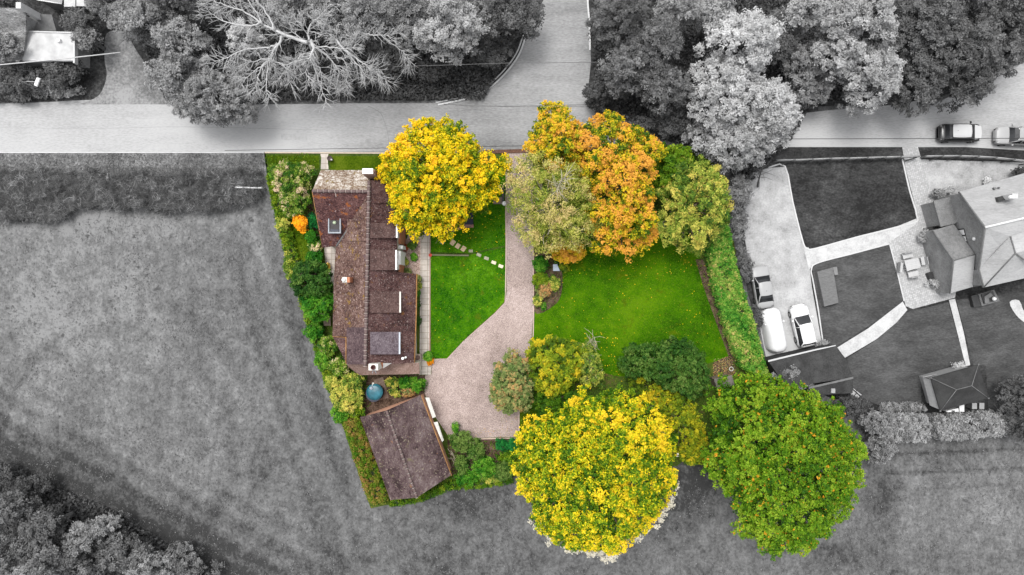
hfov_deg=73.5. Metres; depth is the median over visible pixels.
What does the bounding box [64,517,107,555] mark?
birch tree
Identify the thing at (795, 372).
lavender bush
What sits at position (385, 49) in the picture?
thorn tree
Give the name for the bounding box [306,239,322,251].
flower bush
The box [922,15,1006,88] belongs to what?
oak tree
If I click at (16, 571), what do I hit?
oak tree
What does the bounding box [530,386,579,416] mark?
laurel bush
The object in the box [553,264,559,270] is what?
compost box
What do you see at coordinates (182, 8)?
ash tree
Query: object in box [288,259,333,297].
magnolia tree
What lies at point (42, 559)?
birch tree
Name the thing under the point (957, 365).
flower bush
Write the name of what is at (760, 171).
bare tree
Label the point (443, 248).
lawn
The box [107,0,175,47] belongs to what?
ash tree
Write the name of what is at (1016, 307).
path
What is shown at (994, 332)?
lawn
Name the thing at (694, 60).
undergrowth
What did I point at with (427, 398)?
garage door
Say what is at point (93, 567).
birch tree
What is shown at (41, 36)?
house
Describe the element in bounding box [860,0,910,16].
oak tree
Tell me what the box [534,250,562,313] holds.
soil bed
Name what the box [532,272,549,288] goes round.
shrub
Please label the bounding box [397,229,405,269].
porch window
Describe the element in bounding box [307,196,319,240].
soil bed
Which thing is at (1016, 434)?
yew tree
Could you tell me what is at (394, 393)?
shrub
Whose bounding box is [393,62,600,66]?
overhead cable
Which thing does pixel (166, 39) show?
ash tree
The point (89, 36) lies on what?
laurel bush
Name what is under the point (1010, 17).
oak tree
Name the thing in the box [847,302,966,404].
lawn
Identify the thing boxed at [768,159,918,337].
lawn kerb
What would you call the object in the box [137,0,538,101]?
undergrowth
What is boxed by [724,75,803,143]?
poplar tree
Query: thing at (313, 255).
laurel bush
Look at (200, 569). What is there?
birch tree
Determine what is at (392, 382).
shrub
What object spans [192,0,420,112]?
dead tree
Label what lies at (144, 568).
birch tree
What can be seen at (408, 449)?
garage
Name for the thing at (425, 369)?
path
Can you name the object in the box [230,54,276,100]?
thorn tree
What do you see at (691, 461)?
laurel bush
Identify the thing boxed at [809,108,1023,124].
road seam
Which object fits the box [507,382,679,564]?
maple tree
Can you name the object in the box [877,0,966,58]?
oak tree
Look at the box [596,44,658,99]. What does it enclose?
oak tree
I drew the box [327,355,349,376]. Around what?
shrub
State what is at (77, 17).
laurel bush
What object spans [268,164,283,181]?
shrub
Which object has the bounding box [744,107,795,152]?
poplar tree
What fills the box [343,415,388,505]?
hedge
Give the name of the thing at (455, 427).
shrub
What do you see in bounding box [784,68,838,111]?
ash tree
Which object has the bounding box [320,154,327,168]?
path
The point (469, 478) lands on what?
shrub
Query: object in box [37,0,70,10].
shed
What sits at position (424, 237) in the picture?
path
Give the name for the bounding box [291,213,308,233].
acer shrub
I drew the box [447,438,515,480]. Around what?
soil bed
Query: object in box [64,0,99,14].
shed
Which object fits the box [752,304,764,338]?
laurel bush
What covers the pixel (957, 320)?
path
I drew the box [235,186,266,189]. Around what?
field gate
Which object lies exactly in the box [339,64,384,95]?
thorn tree
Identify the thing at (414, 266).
gravel bed
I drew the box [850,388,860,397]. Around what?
cold frame
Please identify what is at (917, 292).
patio
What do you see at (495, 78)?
kerb
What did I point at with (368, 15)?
ash tree
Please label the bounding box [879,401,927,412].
hedge
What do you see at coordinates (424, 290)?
path
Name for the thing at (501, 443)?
shrub
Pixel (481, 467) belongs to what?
shrub
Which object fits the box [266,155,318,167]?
lawn
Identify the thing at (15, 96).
laurel bush
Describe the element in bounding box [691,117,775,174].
poplar tree
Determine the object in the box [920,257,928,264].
garden chair
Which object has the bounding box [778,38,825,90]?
ash tree
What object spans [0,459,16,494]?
birch tree
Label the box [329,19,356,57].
willow tree
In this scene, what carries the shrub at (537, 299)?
on the soil bed at (551, 299)
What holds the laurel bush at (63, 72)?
on the woodland floor at (93, 80)
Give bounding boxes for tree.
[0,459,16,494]
[0,482,42,537]
[0,533,50,574]
[2,470,59,503]
[2,557,71,574]
[17,502,76,548]
[23,533,85,574]
[59,544,113,574]
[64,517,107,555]
[84,0,134,29]
[88,510,131,536]
[94,526,153,572]
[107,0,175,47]
[120,540,175,574]
[143,43,205,106]
[147,0,216,31]
[149,14,214,73]
[162,540,204,574]
[164,65,260,127]
[171,559,224,574]
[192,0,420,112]
[225,16,269,58]
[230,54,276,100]
[260,0,316,34]
[285,54,341,92]
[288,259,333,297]
[299,289,333,322]
[311,0,347,29]
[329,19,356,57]
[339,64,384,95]
[340,0,393,48]
[366,36,417,79]
[374,113,513,243]
[383,0,432,37]
[400,14,436,54]
[407,53,460,82]
[411,0,489,66]
[467,0,545,46]
[467,35,514,72]
[488,347,534,415]
[499,148,605,259]
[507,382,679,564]
[522,100,590,179]
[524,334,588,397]
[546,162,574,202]
[563,109,668,263]
[582,78,609,111]
[584,0,653,55]
[585,329,603,348]
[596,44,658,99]
[615,335,711,400]
[627,377,707,461]
[628,13,684,74]
[635,63,694,117]
[639,105,692,140]
[650,141,694,205]
[651,0,702,32]
[654,154,734,257]
[679,115,723,146]
[686,52,769,135]
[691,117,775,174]
[693,6,786,84]
[695,0,736,39]
[699,370,868,560]
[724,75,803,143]
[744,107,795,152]
[752,159,774,186]
[766,7,801,64]
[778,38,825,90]
[781,0,841,45]
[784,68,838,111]
[804,29,867,82]
[805,0,899,56]
[834,43,906,118]
[834,393,871,416]
[856,407,898,437]
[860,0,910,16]
[864,433,898,466]
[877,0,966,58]
[886,44,948,117]
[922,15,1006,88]
[928,60,997,113]
[931,0,988,18]
[956,31,1023,81]
[957,0,1023,55]
[993,373,1023,418]
[1001,412,1023,442]
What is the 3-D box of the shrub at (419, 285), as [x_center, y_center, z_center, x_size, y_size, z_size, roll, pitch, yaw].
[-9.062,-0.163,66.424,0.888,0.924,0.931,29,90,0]
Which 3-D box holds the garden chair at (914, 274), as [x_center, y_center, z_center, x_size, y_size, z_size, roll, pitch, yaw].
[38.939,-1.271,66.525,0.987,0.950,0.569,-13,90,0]
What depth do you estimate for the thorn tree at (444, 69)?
65.15 m
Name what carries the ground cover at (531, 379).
on the garden ground at (596, 391)
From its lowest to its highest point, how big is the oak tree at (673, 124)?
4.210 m
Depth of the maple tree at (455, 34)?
59.53 m
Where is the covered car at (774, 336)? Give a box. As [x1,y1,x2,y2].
[760,307,786,352]
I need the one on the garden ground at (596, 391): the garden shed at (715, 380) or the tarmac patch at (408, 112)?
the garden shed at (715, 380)
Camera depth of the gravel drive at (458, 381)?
66.98 m
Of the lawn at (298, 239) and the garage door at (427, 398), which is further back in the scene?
the lawn at (298, 239)
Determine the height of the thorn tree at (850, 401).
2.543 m
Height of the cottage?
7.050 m
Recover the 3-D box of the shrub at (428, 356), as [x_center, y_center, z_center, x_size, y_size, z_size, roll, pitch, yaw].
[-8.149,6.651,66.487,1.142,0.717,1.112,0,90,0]
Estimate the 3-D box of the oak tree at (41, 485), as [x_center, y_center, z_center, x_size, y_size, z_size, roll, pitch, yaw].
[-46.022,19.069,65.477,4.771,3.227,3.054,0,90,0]
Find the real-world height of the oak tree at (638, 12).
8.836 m
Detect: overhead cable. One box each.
[0,52,119,64]
[225,145,531,150]
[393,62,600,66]
[826,138,1023,138]
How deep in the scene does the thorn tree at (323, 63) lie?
65.15 m
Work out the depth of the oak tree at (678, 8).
60.33 m
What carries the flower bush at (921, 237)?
on the patio at (917, 292)
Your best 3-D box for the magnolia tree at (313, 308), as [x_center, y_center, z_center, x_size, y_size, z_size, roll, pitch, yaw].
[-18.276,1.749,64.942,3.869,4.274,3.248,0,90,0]
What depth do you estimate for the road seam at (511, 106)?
66.98 m
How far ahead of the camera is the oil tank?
65.70 m
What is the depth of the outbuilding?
64.50 m
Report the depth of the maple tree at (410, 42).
61.71 m
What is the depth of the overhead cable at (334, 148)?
62.64 m
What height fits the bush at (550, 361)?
4.884 m
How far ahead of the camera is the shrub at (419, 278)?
66.27 m
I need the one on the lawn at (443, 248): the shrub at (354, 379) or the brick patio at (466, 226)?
the brick patio at (466, 226)
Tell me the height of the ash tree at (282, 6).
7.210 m
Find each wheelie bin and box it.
[966,402,976,408]
[974,402,983,408]
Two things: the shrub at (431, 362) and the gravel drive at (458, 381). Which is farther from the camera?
the gravel drive at (458, 381)
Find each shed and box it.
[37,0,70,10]
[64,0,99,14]
[709,374,734,387]
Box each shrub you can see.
[267,157,317,218]
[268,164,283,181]
[274,216,290,232]
[282,249,293,279]
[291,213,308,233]
[301,321,324,343]
[313,351,329,369]
[317,335,338,356]
[323,374,341,390]
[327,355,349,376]
[329,385,364,413]
[330,405,349,423]
[340,371,364,390]
[346,406,365,419]
[384,375,399,388]
[387,386,401,397]
[392,375,413,390]
[400,387,415,396]
[404,268,411,272]
[407,241,417,249]
[410,252,418,261]
[410,376,427,393]
[417,274,421,282]
[417,282,422,290]
[417,316,421,325]
[422,351,433,361]
[426,358,434,365]
[448,429,472,453]
[451,421,459,433]
[452,469,479,486]
[454,454,470,475]
[466,437,485,460]
[471,454,495,479]
[481,473,499,484]
[492,460,514,481]
[495,437,508,451]
[495,449,516,464]
[505,437,518,451]
[532,254,548,272]
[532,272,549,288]
[532,295,542,306]
[534,282,551,297]
[540,301,546,310]
[548,274,560,292]
[558,263,569,272]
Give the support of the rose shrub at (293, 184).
on the garden ground at (596, 391)
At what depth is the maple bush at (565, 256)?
64.62 m
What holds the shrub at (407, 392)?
on the soil bed at (378, 405)
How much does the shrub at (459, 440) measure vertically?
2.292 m
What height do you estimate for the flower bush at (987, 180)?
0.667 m
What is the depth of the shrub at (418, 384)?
65.84 m
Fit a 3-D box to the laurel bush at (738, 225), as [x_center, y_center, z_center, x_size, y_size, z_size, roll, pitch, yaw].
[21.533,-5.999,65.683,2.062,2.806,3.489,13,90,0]
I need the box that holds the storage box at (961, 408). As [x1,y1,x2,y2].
[955,405,963,411]
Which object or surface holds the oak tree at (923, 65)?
on the woodland floor at (93, 80)
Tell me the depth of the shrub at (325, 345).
65.48 m
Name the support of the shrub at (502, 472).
on the soil bed at (489, 450)
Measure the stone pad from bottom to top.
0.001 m
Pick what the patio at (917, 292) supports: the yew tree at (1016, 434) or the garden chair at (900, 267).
the garden chair at (900, 267)
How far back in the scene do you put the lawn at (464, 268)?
66.99 m
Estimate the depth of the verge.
66.99 m
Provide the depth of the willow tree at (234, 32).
63.32 m
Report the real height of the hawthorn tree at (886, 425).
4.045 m
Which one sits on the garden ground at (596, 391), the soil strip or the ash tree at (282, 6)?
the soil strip
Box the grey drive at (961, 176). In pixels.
[926,161,1023,195]
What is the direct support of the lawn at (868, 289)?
on the garden ground at (1015, 286)
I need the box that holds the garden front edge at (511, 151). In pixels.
[483,145,667,153]
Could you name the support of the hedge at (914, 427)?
on the field
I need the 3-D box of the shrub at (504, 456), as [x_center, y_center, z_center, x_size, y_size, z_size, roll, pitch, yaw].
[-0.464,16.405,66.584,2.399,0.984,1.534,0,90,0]
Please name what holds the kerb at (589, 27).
on the road
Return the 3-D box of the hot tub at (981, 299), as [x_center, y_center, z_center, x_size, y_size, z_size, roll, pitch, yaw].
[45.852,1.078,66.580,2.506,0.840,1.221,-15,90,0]
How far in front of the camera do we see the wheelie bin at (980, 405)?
65.93 m
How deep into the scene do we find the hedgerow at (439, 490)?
66.58 m
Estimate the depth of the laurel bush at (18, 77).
65.08 m
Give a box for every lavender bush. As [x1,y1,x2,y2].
[772,364,800,380]
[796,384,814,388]
[815,338,829,346]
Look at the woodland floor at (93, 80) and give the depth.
67.00 m
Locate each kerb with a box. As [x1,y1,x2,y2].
[0,152,263,152]
[265,152,456,153]
[436,23,527,102]
[438,25,530,105]
[587,0,590,49]
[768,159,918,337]
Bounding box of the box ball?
[304,229,319,242]
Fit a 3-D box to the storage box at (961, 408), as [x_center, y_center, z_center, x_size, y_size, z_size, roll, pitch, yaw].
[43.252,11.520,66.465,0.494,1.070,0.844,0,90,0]
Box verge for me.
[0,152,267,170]
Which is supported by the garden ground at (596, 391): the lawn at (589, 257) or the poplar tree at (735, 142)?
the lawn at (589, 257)
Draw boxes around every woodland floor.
[0,0,1019,164]
[1,461,214,574]
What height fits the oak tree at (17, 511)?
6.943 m
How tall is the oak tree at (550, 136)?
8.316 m
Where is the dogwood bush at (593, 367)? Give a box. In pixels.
[578,337,604,389]
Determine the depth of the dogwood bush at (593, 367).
64.53 m
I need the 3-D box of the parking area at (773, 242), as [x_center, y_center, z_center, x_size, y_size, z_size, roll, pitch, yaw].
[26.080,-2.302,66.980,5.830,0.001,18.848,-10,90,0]
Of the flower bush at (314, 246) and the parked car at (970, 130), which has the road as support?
the parked car at (970, 130)
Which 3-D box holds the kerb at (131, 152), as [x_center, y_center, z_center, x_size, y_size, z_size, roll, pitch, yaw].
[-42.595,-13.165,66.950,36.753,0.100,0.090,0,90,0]
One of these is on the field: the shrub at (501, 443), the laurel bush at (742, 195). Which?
the laurel bush at (742, 195)
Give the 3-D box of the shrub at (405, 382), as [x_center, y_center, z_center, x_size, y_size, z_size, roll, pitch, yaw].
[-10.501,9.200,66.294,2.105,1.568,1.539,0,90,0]
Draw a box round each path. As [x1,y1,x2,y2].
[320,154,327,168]
[324,246,335,283]
[407,231,429,238]
[419,361,430,374]
[420,239,429,360]
[837,302,906,356]
[949,299,969,365]
[1010,300,1023,321]
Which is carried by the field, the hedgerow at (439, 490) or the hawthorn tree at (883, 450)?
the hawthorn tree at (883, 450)
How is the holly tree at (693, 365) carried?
on the lawn at (589, 257)
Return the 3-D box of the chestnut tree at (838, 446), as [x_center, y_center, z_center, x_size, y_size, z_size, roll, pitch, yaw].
[24.679,16.241,62.369,15.758,10.093,17.488,0,90,0]
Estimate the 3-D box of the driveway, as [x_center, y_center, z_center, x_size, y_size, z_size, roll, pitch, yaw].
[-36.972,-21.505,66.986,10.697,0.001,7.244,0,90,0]
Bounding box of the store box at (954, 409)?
[942,407,958,411]
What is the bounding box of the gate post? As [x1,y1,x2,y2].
[502,185,505,205]
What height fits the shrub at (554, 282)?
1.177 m
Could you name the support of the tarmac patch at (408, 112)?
on the road
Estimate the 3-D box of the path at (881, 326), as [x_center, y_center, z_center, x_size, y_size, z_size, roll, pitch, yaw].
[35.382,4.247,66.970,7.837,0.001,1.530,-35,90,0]
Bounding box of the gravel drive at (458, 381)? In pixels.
[425,153,532,437]
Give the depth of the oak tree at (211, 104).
61.48 m
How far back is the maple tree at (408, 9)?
60.27 m
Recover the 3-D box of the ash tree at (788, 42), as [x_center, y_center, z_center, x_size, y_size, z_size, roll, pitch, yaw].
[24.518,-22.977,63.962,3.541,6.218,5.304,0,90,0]
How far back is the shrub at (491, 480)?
66.10 m
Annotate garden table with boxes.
[902,258,920,270]
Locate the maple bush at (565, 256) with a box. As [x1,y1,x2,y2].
[549,241,586,263]
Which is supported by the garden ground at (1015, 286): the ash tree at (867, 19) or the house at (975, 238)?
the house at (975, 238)
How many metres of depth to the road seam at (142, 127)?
66.98 m
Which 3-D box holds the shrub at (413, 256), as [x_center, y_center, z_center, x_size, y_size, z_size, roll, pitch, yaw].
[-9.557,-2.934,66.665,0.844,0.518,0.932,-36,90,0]
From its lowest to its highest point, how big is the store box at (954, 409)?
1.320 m
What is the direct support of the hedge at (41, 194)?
on the field
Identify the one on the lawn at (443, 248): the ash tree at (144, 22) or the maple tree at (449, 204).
the maple tree at (449, 204)
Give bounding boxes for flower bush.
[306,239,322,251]
[917,228,928,241]
[925,279,939,289]
[930,188,945,197]
[943,185,956,194]
[950,361,965,368]
[983,175,991,183]
[1010,166,1023,175]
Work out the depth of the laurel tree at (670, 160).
62.31 m
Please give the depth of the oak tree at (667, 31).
59.83 m
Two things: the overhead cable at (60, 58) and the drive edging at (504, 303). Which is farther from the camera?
the drive edging at (504, 303)
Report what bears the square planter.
on the garden ground at (596, 391)
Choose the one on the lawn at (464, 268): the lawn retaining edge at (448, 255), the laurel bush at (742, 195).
the lawn retaining edge at (448, 255)
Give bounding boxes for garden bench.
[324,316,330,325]
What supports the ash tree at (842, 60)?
on the woodland floor at (93, 80)
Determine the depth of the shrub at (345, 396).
65.06 m
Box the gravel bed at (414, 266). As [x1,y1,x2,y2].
[403,239,420,274]
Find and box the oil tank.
[366,382,383,401]
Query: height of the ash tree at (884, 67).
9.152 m
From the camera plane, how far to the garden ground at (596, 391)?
66.99 m
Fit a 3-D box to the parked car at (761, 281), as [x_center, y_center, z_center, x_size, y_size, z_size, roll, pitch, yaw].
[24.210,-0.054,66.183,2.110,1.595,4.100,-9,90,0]
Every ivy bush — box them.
[0,0,23,7]
[0,29,23,62]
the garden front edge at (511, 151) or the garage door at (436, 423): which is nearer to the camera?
the garage door at (436, 423)
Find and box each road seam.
[0,127,381,130]
[453,104,585,106]
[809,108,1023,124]
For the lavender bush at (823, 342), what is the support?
on the garden ground at (1015, 286)
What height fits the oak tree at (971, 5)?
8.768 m
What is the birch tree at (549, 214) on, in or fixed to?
on the garden ground at (596, 391)
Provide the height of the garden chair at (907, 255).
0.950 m
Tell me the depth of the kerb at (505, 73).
66.88 m
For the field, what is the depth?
67.00 m
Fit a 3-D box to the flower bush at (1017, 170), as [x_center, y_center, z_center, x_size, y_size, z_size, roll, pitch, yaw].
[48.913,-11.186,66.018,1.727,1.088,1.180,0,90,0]
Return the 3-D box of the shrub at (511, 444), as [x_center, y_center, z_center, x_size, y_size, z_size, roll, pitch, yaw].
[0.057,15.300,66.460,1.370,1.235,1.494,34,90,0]
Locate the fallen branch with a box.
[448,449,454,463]
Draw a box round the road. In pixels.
[0,0,1023,151]
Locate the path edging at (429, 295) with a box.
[429,239,430,350]
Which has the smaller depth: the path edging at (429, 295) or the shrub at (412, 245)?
the shrub at (412, 245)
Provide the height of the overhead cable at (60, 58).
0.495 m
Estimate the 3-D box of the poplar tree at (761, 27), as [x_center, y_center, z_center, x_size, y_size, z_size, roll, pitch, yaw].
[20.427,-21.422,61.553,7.441,11.047,6.672,-24,90,0]
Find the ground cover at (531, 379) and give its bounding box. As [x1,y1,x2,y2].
[265,151,779,507]
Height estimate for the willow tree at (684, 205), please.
8.517 m
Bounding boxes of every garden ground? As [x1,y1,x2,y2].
[264,151,779,507]
[741,147,1023,412]
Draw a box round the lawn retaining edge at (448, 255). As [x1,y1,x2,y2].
[432,254,468,255]
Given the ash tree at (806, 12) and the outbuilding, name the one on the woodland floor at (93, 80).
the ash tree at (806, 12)
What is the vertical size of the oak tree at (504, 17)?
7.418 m
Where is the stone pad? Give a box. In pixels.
[374,377,388,399]
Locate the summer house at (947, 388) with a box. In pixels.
[919,364,989,411]
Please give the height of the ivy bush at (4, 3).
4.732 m
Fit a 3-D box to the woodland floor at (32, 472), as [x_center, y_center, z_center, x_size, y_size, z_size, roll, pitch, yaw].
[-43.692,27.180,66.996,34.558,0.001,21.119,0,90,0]
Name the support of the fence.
on the garden ground at (1015, 286)
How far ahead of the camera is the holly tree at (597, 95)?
64.26 m
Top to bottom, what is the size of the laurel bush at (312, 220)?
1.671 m
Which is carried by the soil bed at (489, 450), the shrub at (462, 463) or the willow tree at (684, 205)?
the shrub at (462, 463)
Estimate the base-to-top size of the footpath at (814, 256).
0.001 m
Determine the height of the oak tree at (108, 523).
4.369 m
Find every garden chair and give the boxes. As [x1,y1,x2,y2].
[897,262,902,271]
[900,251,914,258]
[908,270,921,277]
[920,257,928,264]
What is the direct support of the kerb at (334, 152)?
on the garden ground at (596, 391)
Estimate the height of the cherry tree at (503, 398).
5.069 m
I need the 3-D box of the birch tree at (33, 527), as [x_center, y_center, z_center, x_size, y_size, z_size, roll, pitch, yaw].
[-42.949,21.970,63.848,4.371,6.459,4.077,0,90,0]
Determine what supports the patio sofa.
on the patio at (917, 292)
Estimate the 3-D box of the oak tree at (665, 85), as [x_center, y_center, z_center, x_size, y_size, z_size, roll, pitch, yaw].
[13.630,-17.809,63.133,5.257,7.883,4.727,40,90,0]
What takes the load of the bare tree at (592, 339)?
on the lawn at (589, 257)
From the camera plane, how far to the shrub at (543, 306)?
66.69 m
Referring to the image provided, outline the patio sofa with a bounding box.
[925,272,933,279]
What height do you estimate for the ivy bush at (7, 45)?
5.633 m
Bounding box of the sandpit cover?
[815,267,838,306]
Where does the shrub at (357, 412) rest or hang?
on the garden ground at (596, 391)
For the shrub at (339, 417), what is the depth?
65.60 m
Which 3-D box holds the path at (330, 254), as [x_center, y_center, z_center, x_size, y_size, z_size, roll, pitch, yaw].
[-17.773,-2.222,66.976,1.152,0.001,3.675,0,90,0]
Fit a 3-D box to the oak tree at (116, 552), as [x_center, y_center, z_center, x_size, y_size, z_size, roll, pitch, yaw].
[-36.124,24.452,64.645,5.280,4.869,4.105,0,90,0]
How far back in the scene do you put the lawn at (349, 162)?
66.99 m
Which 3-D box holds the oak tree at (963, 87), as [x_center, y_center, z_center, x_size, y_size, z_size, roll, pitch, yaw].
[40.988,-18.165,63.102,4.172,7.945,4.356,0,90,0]
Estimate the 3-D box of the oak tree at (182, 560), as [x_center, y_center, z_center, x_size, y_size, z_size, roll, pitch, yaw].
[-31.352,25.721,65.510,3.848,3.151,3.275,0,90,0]
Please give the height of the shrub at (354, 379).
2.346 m
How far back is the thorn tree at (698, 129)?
63.34 m
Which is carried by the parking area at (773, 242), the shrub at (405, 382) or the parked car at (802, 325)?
the parked car at (802, 325)
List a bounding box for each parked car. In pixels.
[749,265,773,308]
[788,303,816,347]
[936,121,981,142]
[993,124,1023,145]
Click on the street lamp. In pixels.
(36, 81)
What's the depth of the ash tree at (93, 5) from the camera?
61.15 m
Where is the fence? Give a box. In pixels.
[773,155,1023,164]
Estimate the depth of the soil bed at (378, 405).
66.99 m
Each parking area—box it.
[744,167,820,356]
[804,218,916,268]
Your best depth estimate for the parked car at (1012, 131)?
66.05 m
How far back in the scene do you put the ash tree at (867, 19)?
59.21 m
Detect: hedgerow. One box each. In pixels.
[265,168,350,424]
[388,478,514,506]
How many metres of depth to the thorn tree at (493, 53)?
64.30 m
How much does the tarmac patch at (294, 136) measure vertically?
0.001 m
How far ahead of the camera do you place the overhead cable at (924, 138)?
60.12 m
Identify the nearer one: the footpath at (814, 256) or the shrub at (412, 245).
the shrub at (412, 245)
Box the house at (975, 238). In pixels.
[920,173,1023,294]
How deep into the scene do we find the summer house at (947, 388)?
64.14 m
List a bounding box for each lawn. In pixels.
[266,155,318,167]
[290,221,309,261]
[330,156,385,171]
[417,168,504,252]
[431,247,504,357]
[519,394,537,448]
[532,219,727,375]
[785,158,915,248]
[812,245,903,345]
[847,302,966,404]
[956,292,1023,412]
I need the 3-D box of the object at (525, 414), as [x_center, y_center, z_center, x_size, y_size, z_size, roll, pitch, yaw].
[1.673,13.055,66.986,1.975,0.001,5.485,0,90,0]
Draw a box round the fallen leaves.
[713,357,735,375]
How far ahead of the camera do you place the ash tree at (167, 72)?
60.57 m
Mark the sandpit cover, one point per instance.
(825, 279)
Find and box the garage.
[360,394,451,500]
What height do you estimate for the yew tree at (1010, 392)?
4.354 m
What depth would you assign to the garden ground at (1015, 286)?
66.99 m
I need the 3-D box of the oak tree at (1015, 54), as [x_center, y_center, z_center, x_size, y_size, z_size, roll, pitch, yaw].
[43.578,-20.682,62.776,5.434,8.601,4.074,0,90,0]
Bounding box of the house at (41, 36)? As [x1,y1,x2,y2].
[0,2,89,67]
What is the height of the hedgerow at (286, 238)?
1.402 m
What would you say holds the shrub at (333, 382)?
on the garden ground at (596, 391)
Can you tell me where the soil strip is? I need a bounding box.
[695,259,735,374]
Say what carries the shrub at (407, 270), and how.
on the gravel bed at (414, 266)
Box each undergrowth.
[0,466,212,574]
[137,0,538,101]
[591,0,1019,181]
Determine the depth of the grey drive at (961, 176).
66.97 m
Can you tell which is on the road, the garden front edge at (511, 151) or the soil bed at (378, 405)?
the garden front edge at (511, 151)
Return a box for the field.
[0,100,1023,574]
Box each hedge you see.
[0,162,265,226]
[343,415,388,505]
[705,222,768,376]
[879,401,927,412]
[879,410,932,443]
[929,409,1010,441]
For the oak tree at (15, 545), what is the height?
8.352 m
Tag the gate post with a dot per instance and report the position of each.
(503, 203)
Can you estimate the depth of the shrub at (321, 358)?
65.81 m
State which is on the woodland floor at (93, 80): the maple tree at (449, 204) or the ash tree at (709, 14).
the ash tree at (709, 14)
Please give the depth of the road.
66.99 m
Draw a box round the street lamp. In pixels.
[22,77,49,93]
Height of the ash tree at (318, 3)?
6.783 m
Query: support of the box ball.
on the soil bed at (311, 209)
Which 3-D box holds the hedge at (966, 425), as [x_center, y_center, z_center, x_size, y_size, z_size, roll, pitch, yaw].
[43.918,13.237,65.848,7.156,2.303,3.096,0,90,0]
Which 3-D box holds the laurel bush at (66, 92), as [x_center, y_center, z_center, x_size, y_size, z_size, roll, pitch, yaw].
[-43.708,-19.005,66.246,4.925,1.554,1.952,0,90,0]
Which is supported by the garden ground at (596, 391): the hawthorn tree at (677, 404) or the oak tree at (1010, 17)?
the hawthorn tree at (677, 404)
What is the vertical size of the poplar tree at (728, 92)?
9.493 m
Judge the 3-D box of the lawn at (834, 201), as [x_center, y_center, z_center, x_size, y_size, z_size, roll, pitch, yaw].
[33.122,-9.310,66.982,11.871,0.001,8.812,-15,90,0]
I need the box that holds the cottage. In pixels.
[312,168,420,374]
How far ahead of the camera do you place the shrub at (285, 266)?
66.22 m
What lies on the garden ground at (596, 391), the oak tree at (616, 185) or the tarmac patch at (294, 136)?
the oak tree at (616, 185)
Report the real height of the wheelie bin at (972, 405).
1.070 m
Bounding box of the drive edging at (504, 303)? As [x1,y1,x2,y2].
[434,194,533,438]
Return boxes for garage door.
[425,397,435,417]
[434,422,443,441]
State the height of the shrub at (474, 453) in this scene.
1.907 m
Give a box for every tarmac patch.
[281,134,307,139]
[400,109,416,115]
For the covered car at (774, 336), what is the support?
on the parking area at (773, 242)
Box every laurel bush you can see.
[0,61,54,94]
[0,86,45,104]
[37,82,86,101]
[42,60,88,89]
[58,6,102,44]
[69,26,105,53]
[305,249,323,262]
[307,212,317,228]
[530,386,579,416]
[676,439,709,465]
[725,173,754,214]
[728,208,749,243]
[735,245,754,282]
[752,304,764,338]
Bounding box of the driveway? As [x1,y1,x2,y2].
[81,30,175,103]
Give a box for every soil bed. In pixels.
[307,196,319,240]
[362,375,425,414]
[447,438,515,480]
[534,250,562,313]
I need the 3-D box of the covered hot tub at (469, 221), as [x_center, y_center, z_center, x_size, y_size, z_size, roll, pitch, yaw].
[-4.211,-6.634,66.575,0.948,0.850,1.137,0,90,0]
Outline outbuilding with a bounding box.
[764,344,852,394]
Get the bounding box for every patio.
[445,225,473,232]
[889,147,1015,308]
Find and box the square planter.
[415,354,420,359]
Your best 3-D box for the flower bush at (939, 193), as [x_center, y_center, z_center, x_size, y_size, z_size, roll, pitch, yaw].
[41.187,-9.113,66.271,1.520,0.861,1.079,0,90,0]
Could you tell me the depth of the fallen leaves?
66.93 m
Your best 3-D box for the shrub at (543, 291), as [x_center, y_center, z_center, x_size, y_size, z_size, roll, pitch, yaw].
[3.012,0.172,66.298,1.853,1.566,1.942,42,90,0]
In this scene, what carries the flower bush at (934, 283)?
on the patio at (917, 292)
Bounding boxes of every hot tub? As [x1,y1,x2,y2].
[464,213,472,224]
[968,290,999,306]
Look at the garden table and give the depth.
66.25 m

